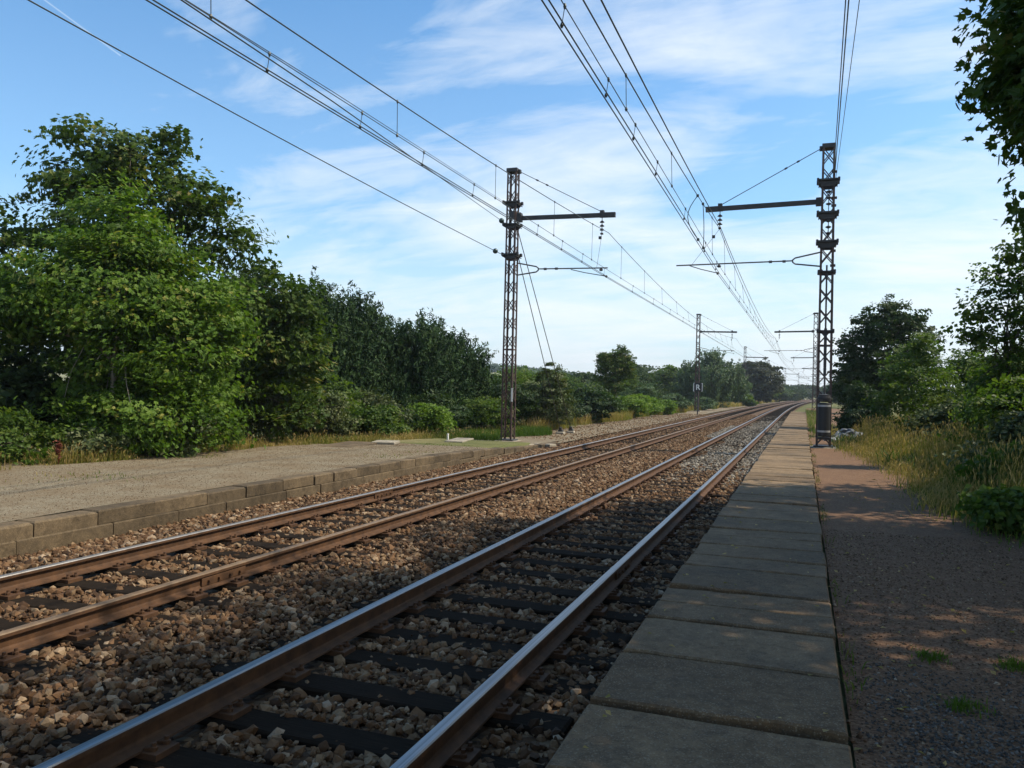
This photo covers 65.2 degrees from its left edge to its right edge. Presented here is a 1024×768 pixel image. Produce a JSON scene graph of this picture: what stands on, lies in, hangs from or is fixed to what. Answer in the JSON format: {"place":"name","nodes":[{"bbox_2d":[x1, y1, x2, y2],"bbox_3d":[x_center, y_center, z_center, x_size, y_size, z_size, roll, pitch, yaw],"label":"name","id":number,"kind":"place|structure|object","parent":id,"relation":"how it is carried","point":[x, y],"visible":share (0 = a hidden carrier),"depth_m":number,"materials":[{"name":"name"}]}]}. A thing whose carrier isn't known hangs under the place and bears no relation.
{"place":"outdoors","nodes":[
{"label":"outdoors","id":0,"kind":"place"},
{"bbox_2d":[0,424,521,469],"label":"verge grass","id":1,"kind":"structure","parent":0,"point":[74,458],"depth_m":21.70,"materials":[{"name":"plant"}]},
{"bbox_2d":[0,436,559,522],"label":"platform","id":2,"kind":"structure","parent":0,"point":[26,505],"depth_m":14.63,"materials":[{"name":"concrete"}]},
{"bbox_2d":[0,442,481,519],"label":"platform pebbles","id":3,"kind":"object","parent":2,"relation":"on","point":[8,477],"visible":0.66,"depth_m":15.60,"materials":[{"name":"gravel"}]},
{"bbox_2d":[5,438,476,485],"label":"platform weeds","id":4,"kind":"object","parent":2,"relation":"on","point":[194,457],"visible":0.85,"depth_m":14.31,"materials":[{"name":"green plant"}]},
{"bbox_2d":[319,441,376,446],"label":"concrete slab","id":5,"kind":"structure","parent":2,"relation":"on","point":[351,444],"depth_m":23.03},
{"bbox_2d":[0,400,814,767],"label":"ballast","id":6,"kind":"structure","parent":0,"point":[196,730],"depth_m":5.41,"materials":[{"name":"gravel"}]},
{"bbox_2d":[0,399,814,677],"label":"railway track","id":7,"kind":"structure","parent":6,"relation":"on","point":[75,623],"depth_m":8.90,"materials":[{"name":"metal"}]},
{"bbox_2d":[33,400,814,767],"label":"railway track","id":8,"kind":"structure","parent":6,"relation":"on","point":[143,740],"depth_m":5.69,"materials":[{"name":"metal"}]},
{"bbox_2d":[658,446,762,485],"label":"fresh ballast stones","id":9,"kind":"object","parent":6,"relation":"on","point":[729,457],"visible":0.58,"depth_m":23.25,"materials":[{"name":"gravel"}]},
{"bbox_2d":[704,416,785,448],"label":"fresh ballast stones","id":10,"kind":"object","parent":6,"relation":"on","point":[725,429],"visible":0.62,"depth_m":38.61,"materials":[{"name":"gravel"}]},
{"bbox_2d":[2,360,903,767],"bbox_3d":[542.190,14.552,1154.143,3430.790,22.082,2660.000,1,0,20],"label":"ground","id":11,"kind":"structure","parent":0,"point":[490,444],"depth_m":25.41,"materials":[{"name":"soil"}]},
{"bbox_2d":[0,406,73,465],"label":"bramble bush","id":12,"kind":"object","parent":11,"relation":"on","point":[11,438],"visible":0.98,"depth_m":16.21,"materials":[{"name":"green plant"}]},
{"bbox_2d":[0,267,80,388],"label":"tree","id":13,"kind":"object","parent":11,"relation":"on","point":[22,360],"visible":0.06,"depth_m":23.86,"materials":[{"name":"green plant"}]},
{"bbox_2d":[0,363,85,459],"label":"tree","id":14,"kind":"object","parent":11,"relation":"on","point":[19,383],"visible":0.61,"depth_m":18.17,"materials":[{"name":"green plant"}]},
{"bbox_2d":[49,423,139,459],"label":"bramble bush","id":15,"kind":"object","parent":11,"relation":"on","point":[98,441],"visible":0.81,"depth_m":16.97,"materials":[{"name":"green plant"}]},
{"bbox_2d":[0,168,266,458],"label":"maple tree","id":16,"kind":"object","parent":11,"relation":"on","point":[51,306],"visible":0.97,"depth_m":18.18,"materials":[{"name":"green plant"}]},
{"bbox_2d":[127,411,218,457],"bbox_3d":[-7.721,1.300,18.567,1.930,1.382,1.815,1,0,20],"label":"bramble bush","id":17,"kind":"object","parent":11,"relation":"on","point":[185,451],"visible":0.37,"depth_m":18.24,"materials":[{"name":"green plant"}]},
{"bbox_2d":[0,112,347,441],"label":"sycamore tree","id":18,"kind":"object","parent":11,"relation":"on","point":[134,161],"visible":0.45,"depth_m":22.51,"materials":[{"name":"green plant"}]},
{"bbox_2d":[177,401,257,448],"bbox_3d":[-7.756,1.139,20.374,2.435,1.722,2.436,1,0,20],"label":"bramble bush","id":19,"kind":"object","parent":11,"relation":"on","point":[242,433],"visible":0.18,"depth_m":20.30,"materials":[{"name":"green plant"}]},
{"bbox_2d":[186,366,269,444],"bbox_3d":[-8.585,0.693,23.190,2.899,2.607,3.240,1,0,-24],"label":"bush","id":20,"kind":"object","parent":11,"relation":"on","point":[238,401],"visible":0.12,"depth_m":22.76,"materials":[{"name":"green plant"}]},
{"bbox_2d":[190,261,316,438],"bbox_3d":[-10.003,-1.145,31.622,6.011,7.542,6.147,1,0,20],"label":"yew tree","id":21,"kind":"object","parent":11,"relation":"on","point":[265,316],"visible":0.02,"depth_m":30.57,"materials":[{"name":"green plant"}]},
{"bbox_2d":[0,442,557,558],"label":"platform wall","id":22,"kind":"structure","parent":11,"relation":"on","point":[31,536],"depth_m":11.91,"materials":[{"name":"concrete"}]},
{"bbox_2d":[235,365,325,439],"bbox_3d":[-7.565,0.677,24.952,3.368,2.702,3.572,1,0,20],"label":"bush","id":23,"kind":"object","parent":11,"relation":"on","point":[260,423],"visible":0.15,"depth_m":24.67,"materials":[{"name":"green plant"}]},
{"bbox_2d":[264,265,382,437],"bbox_3d":[-8.706,-1.177,34.038,5.531,7.582,5.432,2,0,-39],"label":"yew tree","id":24,"kind":"object","parent":11,"relation":"on","point":[331,318],"visible":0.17,"depth_m":33.59,"materials":[{"name":"green plant"}]},
{"bbox_2d":[282,352,369,436],"bbox_3d":[-6.605,0.481,27.108,3.927,3.160,4.105,1,0,20],"label":"bush","id":25,"kind":"object","parent":11,"relation":"on","point":[352,410],"visible":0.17,"depth_m":27.47,"materials":[{"name":"green plant"}]},
{"bbox_2d":[291,388,363,440],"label":"bush","id":26,"kind":"object","parent":11,"relation":"on","point":[338,422],"visible":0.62,"depth_m":25.45,"materials":[{"name":"green plant"}]},
{"bbox_2d":[0,491,716,767],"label":"ballast stones","id":27,"kind":"object","parent":11,"relation":"on","point":[470,535],"visible":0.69,"depth_m":6.38,"materials":[{"name":"gravel"}]},
{"bbox_2d":[318,280,406,431],"bbox_3d":[-7.292,-1.020,35.837,5.280,7.205,5.219,1,0,20],"label":"yew tree","id":28,"kind":"object","parent":11,"relation":"on","point":[367,312],"visible":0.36,"depth_m":34.90,"materials":[{"name":"green plant"}]},
{"bbox_2d":[340,386,423,434],"bbox_3d":[-5.033,1.205,29.632,3.285,2.250,3.032,1,0,20],"label":"bush","id":29,"kind":"object","parent":11,"relation":"on","point":[371,398],"visible":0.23,"depth_m":29.36,"materials":[{"name":"green plant"}]},
{"bbox_2d":[357,403,413,436],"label":"bush","id":30,"kind":"object","parent":11,"relation":"on","point":[382,419],"visible":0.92,"depth_m":27.95,"materials":[{"name":"green plant"}]},
{"bbox_2d":[351,314,424,407],"bbox_3d":[-6.064,-0.407,37.227,4.830,5.942,4.647,1,0,20],"label":"yew tree","id":31,"kind":"object","parent":11,"relation":"on","point":[400,358],"visible":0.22,"depth_m":36.21,"materials":[{"name":"green plant"}]},
{"bbox_2d":[377,307,469,406],"bbox_3d":[-4.339,-0.597,37.835,4.884,6.151,5.474,1,0,20],"label":"yew tree","id":32,"kind":"object","parent":11,"relation":"on","point":[430,345],"visible":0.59,"depth_m":36.59,"materials":[{"name":"green plant"}]},
{"bbox_2d":[403,402,457,434],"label":"bush","id":33,"kind":"object","parent":11,"relation":"on","point":[434,417],"visible":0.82,"depth_m":30.70,"materials":[{"name":"green plant"}]},
{"bbox_2d":[393,389,473,430],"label":"bush","id":34,"kind":"object","parent":11,"relation":"on","point":[441,400],"visible":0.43,"depth_m":33.17,"materials":[{"name":"green plant"}]},
{"bbox_2d":[442,325,498,428],"bbox_3d":[-3.064,-0.221,40.612,5.705,5.432,5.700,1,0,20],"label":"yew tree","id":35,"kind":"object","parent":11,"relation":"on","point":[475,370],"visible":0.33,"depth_m":39.56,"materials":[{"name":"green plant"}]},
{"bbox_2d":[458,395,519,429],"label":"bush","id":36,"kind":"object","parent":11,"relation":"on","point":[486,412],"visible":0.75,"depth_m":34.70,"materials":[{"name":"green plant"}]},
{"bbox_2d":[432,423,552,440],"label":"grass","id":37,"kind":"structure","parent":11,"relation":"on","point":[533,430],"depth_m":33.23,"materials":[{"name":"plant"}]},
{"bbox_2d":[483,377,544,425],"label":"bush","id":38,"kind":"object","parent":11,"relation":"on","point":[522,405],"visible":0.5,"depth_m":38.19,"materials":[{"name":"green plant"}]},
{"bbox_2d":[490,363,537,391],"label":"bush","id":39,"kind":"object","parent":11,"relation":"on","point":[499,371],"visible":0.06,"depth_m":49.94,"materials":[{"name":"green plant"}]},
{"bbox_2d":[329,441,763,517],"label":"ballast stones","id":40,"kind":"object","parent":11,"relation":"on","point":[583,485],"visible":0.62,"depth_m":17.39,"materials":[{"name":"gravel"}]},
{"bbox_2d":[522,362,577,427],"bbox_3d":[1.876,0.714,39.383,2.756,3.639,2.254,1,0,7],"label":"ivy tree","id":41,"kind":"object","parent":11,"relation":"on","point":[546,414],"visible":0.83,"depth_m":39.11,"materials":[{"name":"green plant"}]},
{"bbox_2d":[494,167,615,441],"bbox_3d":[2.793,-2.803,32.586,4.326,10.280,7.936,1,0,20],"label":"catenary mast","id":42,"kind":"object","parent":11,"relation":"on","point":[510,226],"visible":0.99,"depth_m":29.70,"materials":[{"name":"metal"}]},
{"bbox_2d":[28,0,504,255],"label":"anchored wire","id":43,"kind":"object","parent":42,"relation":"attached to","point":[495,250],"visible":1,"depth_m":15.18,"materials":[{"name":"black metal"}]},
{"bbox_2d":[181,0,505,223],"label":"anchored wire","id":44,"kind":"object","parent":42,"relation":"attached to","point":[501,220],"visible":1,"depth_m":10.87,"materials":[{"name":"black metal"}]},
{"bbox_2d":[187,0,506,203],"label":"anchored wire","id":45,"kind":"object","parent":42,"relation":"attached to","point":[329,89],"visible":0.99,"depth_m":11.56,"materials":[{"name":"black metal"}]},
{"bbox_2d":[209,0,783,371],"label":"messenger wire","id":46,"kind":"object","parent":42,"relation":"hanging from","point":[255,6],"visible":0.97,"depth_m":14.72,"materials":[{"name":"black metal"}]},
{"bbox_2d":[184,0,805,382],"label":"auxiliary wire","id":47,"kind":"object","parent":46,"relation":"hanging from","point":[267,71],"visible":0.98,"depth_m":12.82,"materials":[{"name":"black metal"}]},
{"bbox_2d":[146,0,769,371],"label":"contact wire","id":48,"kind":"object","parent":47,"relation":"hanging from","point":[364,131],"visible":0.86,"depth_m":12.07,"materials":[{"name":"black metal"}]},
{"bbox_2d":[152,0,802,382],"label":"contact wire","id":49,"kind":"object","parent":47,"relation":"hanging from","point":[370,132],"visible":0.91,"depth_m":12.09,"materials":[{"name":"black metal"}]},
{"bbox_2d":[518,375,591,421],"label":"bush","id":50,"kind":"object","parent":11,"relation":"on","point":[584,410],"visible":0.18,"depth_m":45.63,"materials":[{"name":"green plant"}]},
{"bbox_2d":[410,362,732,399],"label":"woodland","id":51,"kind":"object","parent":11,"relation":"on","point":[495,369],"visible":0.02,"depth_m":635.85,"materials":[{"name":"green plant"}]},
{"bbox_2d":[564,371,600,388],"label":"tree","id":52,"kind":"object","parent":11,"relation":"on","point":[583,376],"visible":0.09,"depth_m":101.41,"materials":[{"name":"green plant"}]},
{"bbox_2d":[567,385,621,415],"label":"bush","id":53,"kind":"object","parent":11,"relation":"on","point":[585,389],"visible":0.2,"depth_m":50.73,"materials":[{"name":"green plant"}]},
{"bbox_2d":[574,389,622,422],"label":"bush","id":54,"kind":"object","parent":11,"relation":"on","point":[600,403],"visible":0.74,"depth_m":47.92,"materials":[{"name":"green plant"}]},
{"bbox_2d":[465,401,737,429],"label":"verge grass","id":55,"kind":"structure","parent":11,"relation":"on","point":[620,416],"depth_m":49.38,"materials":[{"name":"plant"}]},
{"bbox_2d":[591,344,639,396],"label":"birch tree","id":56,"kind":"object","parent":11,"relation":"on","point":[616,363],"visible":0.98,"depth_m":63.65,"materials":[{"name":"green plant"}]},
{"bbox_2d":[617,395,651,416],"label":"bush","id":57,"kind":"object","parent":11,"relation":"on","point":[636,405],"visible":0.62,"depth_m":58.32,"materials":[{"name":"green plant"}]},
{"bbox_2d":[617,380,669,400],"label":"bush","id":58,"kind":"object","parent":11,"relation":"on","point":[643,389],"visible":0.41,"depth_m":70.30,"materials":[{"name":"green plant"}]},
{"bbox_2d":[617,366,669,396],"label":"bush","id":59,"kind":"object","parent":11,"relation":"on","point":[646,377],"visible":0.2,"depth_m":81.95,"materials":[{"name":"green plant"}]},
{"bbox_2d":[628,393,664,415],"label":"bush","id":60,"kind":"object","parent":11,"relation":"on","point":[657,407],"visible":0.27,"depth_m":64.04,"materials":[{"name":"green plant"}]},
{"bbox_2d":[657,398,677,414],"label":"bush","id":61,"kind":"object","parent":11,"relation":"on","point":[671,407],"visible":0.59,"depth_m":68.54,"materials":[{"name":"green plant"}]},
{"bbox_2d":[650,364,694,398],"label":"tree","id":62,"kind":"object","parent":11,"relation":"on","point":[666,378],"visible":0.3,"depth_m":115.65,"materials":[{"name":"green plant"}]},
{"bbox_2d":[574,414,778,445],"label":"ballast stones","id":63,"kind":"object","parent":11,"relation":"on","point":[697,438],"visible":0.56,"depth_m":39.22,"materials":[{"name":"gravel"}]},
{"bbox_2d":[663,393,692,409],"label":"bush","id":64,"kind":"object","parent":11,"relation":"on","point":[683,402],"visible":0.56,"depth_m":76.68,"materials":[{"name":"green plant"}]},
{"bbox_2d":[690,396,718,409],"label":"bush","id":65,"kind":"object","parent":11,"relation":"on","point":[705,403],"visible":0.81,"depth_m":89.24,"materials":[{"name":"green plant"}]},
{"bbox_2d":[671,346,752,407],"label":"willow tree","id":66,"kind":"object","parent":11,"relation":"on","point":[720,378],"visible":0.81,"depth_m":108.22,"materials":[{"name":"green plant"}]},
{"bbox_2d":[694,314,736,411],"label":"catenary mast","id":67,"kind":"object","parent":11,"relation":"on","point":[698,349],"visible":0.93,"depth_m":83.25,"materials":[{"name":"metal"}]},
{"bbox_2d":[676,142,839,449],"bbox_3d":[8.133,-2.847,26.799,5.285,10.020,0.995,1,0,20],"label":"catenary mast","id":68,"kind":"object","parent":11,"relation":"on","point":[823,419],"visible":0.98,"depth_m":25.95,"materials":[{"name":"metal"}]},
{"bbox_2d":[582,0,819,380],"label":"messenger wire","id":69,"kind":"object","parent":68,"relation":"attached to","point":[626,109],"visible":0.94,"depth_m":15.06,"materials":[{"name":"black metal"}]},
{"bbox_2d":[560,0,808,379],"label":"auxiliary wire","id":70,"kind":"object","parent":69,"relation":"hanging from","point":[608,78],"visible":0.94,"depth_m":12.45,"materials":[{"name":"black metal"}]},
{"bbox_2d":[548,0,795,373],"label":"contact wire","id":71,"kind":"object","parent":70,"relation":"hanging from","point":[631,132],"visible":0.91,"depth_m":11.81,"materials":[{"name":"black metal"}]},
{"bbox_2d":[541,0,806,379],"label":"contact wire","id":72,"kind":"object","parent":70,"relation":"hanging from","point":[626,132],"visible":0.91,"depth_m":11.81,"materials":[{"name":"black metal"}]},
{"bbox_2d":[600,0,811,376],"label":"feeder wire","id":73,"kind":"object","parent":68,"relation":"attached to","point":[605,8],"visible":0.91,"depth_m":14.85,"materials":[{"name":"black metal"}]},
{"bbox_2d":[833,0,845,173],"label":"anchored wire","id":74,"kind":"object","parent":68,"relation":"attached to","point":[840,79],"visible":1,"depth_m":17.50,"materials":[{"name":"black metal"}]},
{"bbox_2d":[834,0,848,173],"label":"anchored wire","id":75,"kind":"object","parent":68,"relation":"attached to","point":[842,78],"visible":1,"depth_m":17.62,"materials":[{"name":"black metal"}]},
{"bbox_2d":[741,358,785,402],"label":"copper tree","id":76,"kind":"object","parent":11,"relation":"on","point":[766,383],"visible":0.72,"depth_m":155.50,"materials":[{"name":"brown plant"}]},
{"bbox_2d":[764,312,817,411],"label":"catenary mast","id":77,"kind":"object","parent":11,"relation":"on","point":[779,332],"visible":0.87,"depth_m":79.41,"materials":[{"name":"metal"}]},
{"bbox_2d":[781,384,809,400],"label":"tree","id":78,"kind":"object","parent":11,"relation":"on","point":[797,395],"visible":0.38,"depth_m":233.74,"materials":[{"name":"green plant"}]},
{"bbox_2d":[790,384,825,399],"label":"tree","id":79,"kind":"object","parent":11,"relation":"on","point":[808,388],"visible":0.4,"depth_m":306.52,"materials":[{"name":"green plant"}]},
{"bbox_2d":[831,379,894,432],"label":"bush","id":80,"kind":"object","parent":11,"relation":"on","point":[851,417],"visible":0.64,"depth_m":32.29,"materials":[{"name":"green plant"}]},
{"bbox_2d":[827,294,954,408],"bbox_3d":[18.509,-0.890,39.072,5.869,7.019,4.392,1,0,20],"label":"acacia tree","id":81,"kind":"object","parent":11,"relation":"on","point":[873,340],"visible":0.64,"depth_m":38.71,"materials":[{"name":"green plant"}]},
{"bbox_2d":[858,332,967,433],"bbox_3d":[13.406,0.363,26.448,3.594,4.165,3.506,1,0,20],"label":"bush","id":82,"kind":"object","parent":11,"relation":"on","point":[901,392],"visible":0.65,"depth_m":26.20,"materials":[{"name":"green plant"}]},
{"bbox_2d":[902,392,972,445],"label":"bush","id":83,"kind":"object","parent":11,"relation":"on","point":[930,417],"visible":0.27,"depth_m":22.30,"materials":[{"name":"green plant"}]},
{"bbox_2d":[908,348,990,420],"bbox_3d":[15.635,0.603,27.901,3.622,3.735,3.683,1,0,20],"label":"bush","id":84,"kind":"object","parent":11,"relation":"on","point":[962,373],"visible":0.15,"depth_m":27.48,"materials":[{"name":"green plant"}]},
{"bbox_2d":[948,394,993,440],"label":"bush","id":85,"kind":"object","parent":11,"relation":"on","point":[960,402],"visible":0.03,"depth_m":20.88,"materials":[{"name":"green plant"}]},
{"bbox_2d":[934,408,1023,481],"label":"bush","id":86,"kind":"object","parent":11,"relation":"on","point":[1014,425],"visible":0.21,"depth_m":14.74,"materials":[{"name":"green plant"}]},
{"bbox_2d":[936,373,1023,454],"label":"bush","id":87,"kind":"object","parent":11,"relation":"on","point":[1010,398],"visible":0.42,"depth_m":16.54,"materials":[{"name":"green plant"}]},
{"bbox_2d":[940,226,1023,402],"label":"sapling","id":88,"kind":"object","parent":11,"relation":"on","point":[1008,364],"visible":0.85,"depth_m":18.89,"materials":[{"name":"green plant"}]},
{"bbox_2d":[951,0,1023,239],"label":"maple tree","id":89,"kind":"object","parent":11,"relation":"on","point":[1002,83],"visible":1,"depth_m":8.65,"materials":[{"name":"green plant"}]},
{"bbox_2d":[954,483,1023,535],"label":"bush","id":90,"kind":"object","parent":11,"relation":"on","point":[1002,506],"visible":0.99,"depth_m":10.02,"materials":[{"name":"green plant"}]},
{"bbox_2d":[954,440,1023,487],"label":"bush","id":91,"kind":"object","parent":11,"relation":"on","point":[959,469],"visible":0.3,"depth_m":12.65,"materials":[{"name":"green plant"}]},
{"bbox_2d":[0,0,1023,395],"label":"sky","id":92,"kind":"structure","parent":0,"point":[745,91],"materials":[{"name":"blue"}]},
{"bbox_2d":[512,399,809,443],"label":"cess path","id":93,"kind":"structure","parent":0,"point":[692,412],"depth_m":44.94,"materials":[{"name":"gravel"}]},
{"bbox_2d":[805,409,854,451],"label":"verge grass","id":94,"kind":"structure","parent":0,"point":[808,415],"depth_m":43.16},
{"bbox_2d":[807,422,871,710],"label":"edge grass","id":95,"kind":"structure","parent":0,"point":[837,604],"depth_m":5.30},
{"bbox_2d":[806,408,1023,767],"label":"dirt path","id":96,"kind":"structure","parent":0,"point":[840,476],"depth_m":6.52,"materials":[{"name":"soil"}]},
{"bbox_2d":[583,479,1023,765],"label":"fallen leaves","id":97,"kind":"object","parent":96,"relation":"on","point":[824,730],"visible":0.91,"depth_m":5.78,"materials":[{"name":"brown plant"}]},
{"bbox_2d":[831,431,1010,532],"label":"green weeds","id":98,"kind":"object","parent":96,"relation":"on","point":[887,457],"visible":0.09,"depth_m":19.44,"materials":[{"name":"green plant"}]},
{"bbox_2d":[823,529,1023,767],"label":"path pebbles","id":99,"kind":"object","parent":96,"relation":"on","point":[939,665],"visible":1,"depth_m":6.24,"materials":[{"name":"gravel"}]},
{"bbox_2d":[909,645,952,665],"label":"weed","id":100,"kind":"object","parent":96,"relation":"on","point":[923,653],"visible":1,"depth_m":5.22,"materials":[{"name":"green plant"}]},
{"bbox_2d":[848,646,1023,767],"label":"grey pebbles","id":101,"kind":"object","parent":96,"relation":"on","point":[951,738],"visible":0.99,"depth_m":4.15,"materials":[{"name":"gravel"}]},
{"bbox_2d":[930,693,995,718],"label":"weed","id":102,"kind":"object","parent":96,"relation":"on","point":[954,703],"visible":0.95,"depth_m":4.42,"materials":[{"name":"green plant"}]},
{"bbox_2d":[990,653,1023,674],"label":"weed","id":103,"kind":"object","parent":96,"relation":"on","point":[1011,663],"visible":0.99,"depth_m":5.07,"materials":[{"name":"green plant"}]},
{"bbox_2d":[828,413,1023,534],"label":"tall grass","id":104,"kind":"structure","parent":0,"point":[890,439],"depth_m":17.38,"materials":[{"name":"plant"}]},
{"bbox_2d":[895,469,1023,550],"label":"shaded grass","id":105,"kind":"structure","parent":0,"point":[1004,531],"depth_m":11.84,"materials":[{"name":"plant"}]},
{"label":"platform base","id":106,"kind":"structure","parent":0,"visible":0},
{"bbox_2d":[545,411,852,767],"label":"slab platform","id":107,"kind":"structure","parent":106,"relation":"on","point":[708,693],"depth_m":4.95,"materials":[{"name":"concrete"}]},
{"bbox_2d":[811,448,873,750],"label":"edge stones","id":108,"kind":"object","parent":107,"relation":"on","point":[852,740],"visible":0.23,"depth_m":5.16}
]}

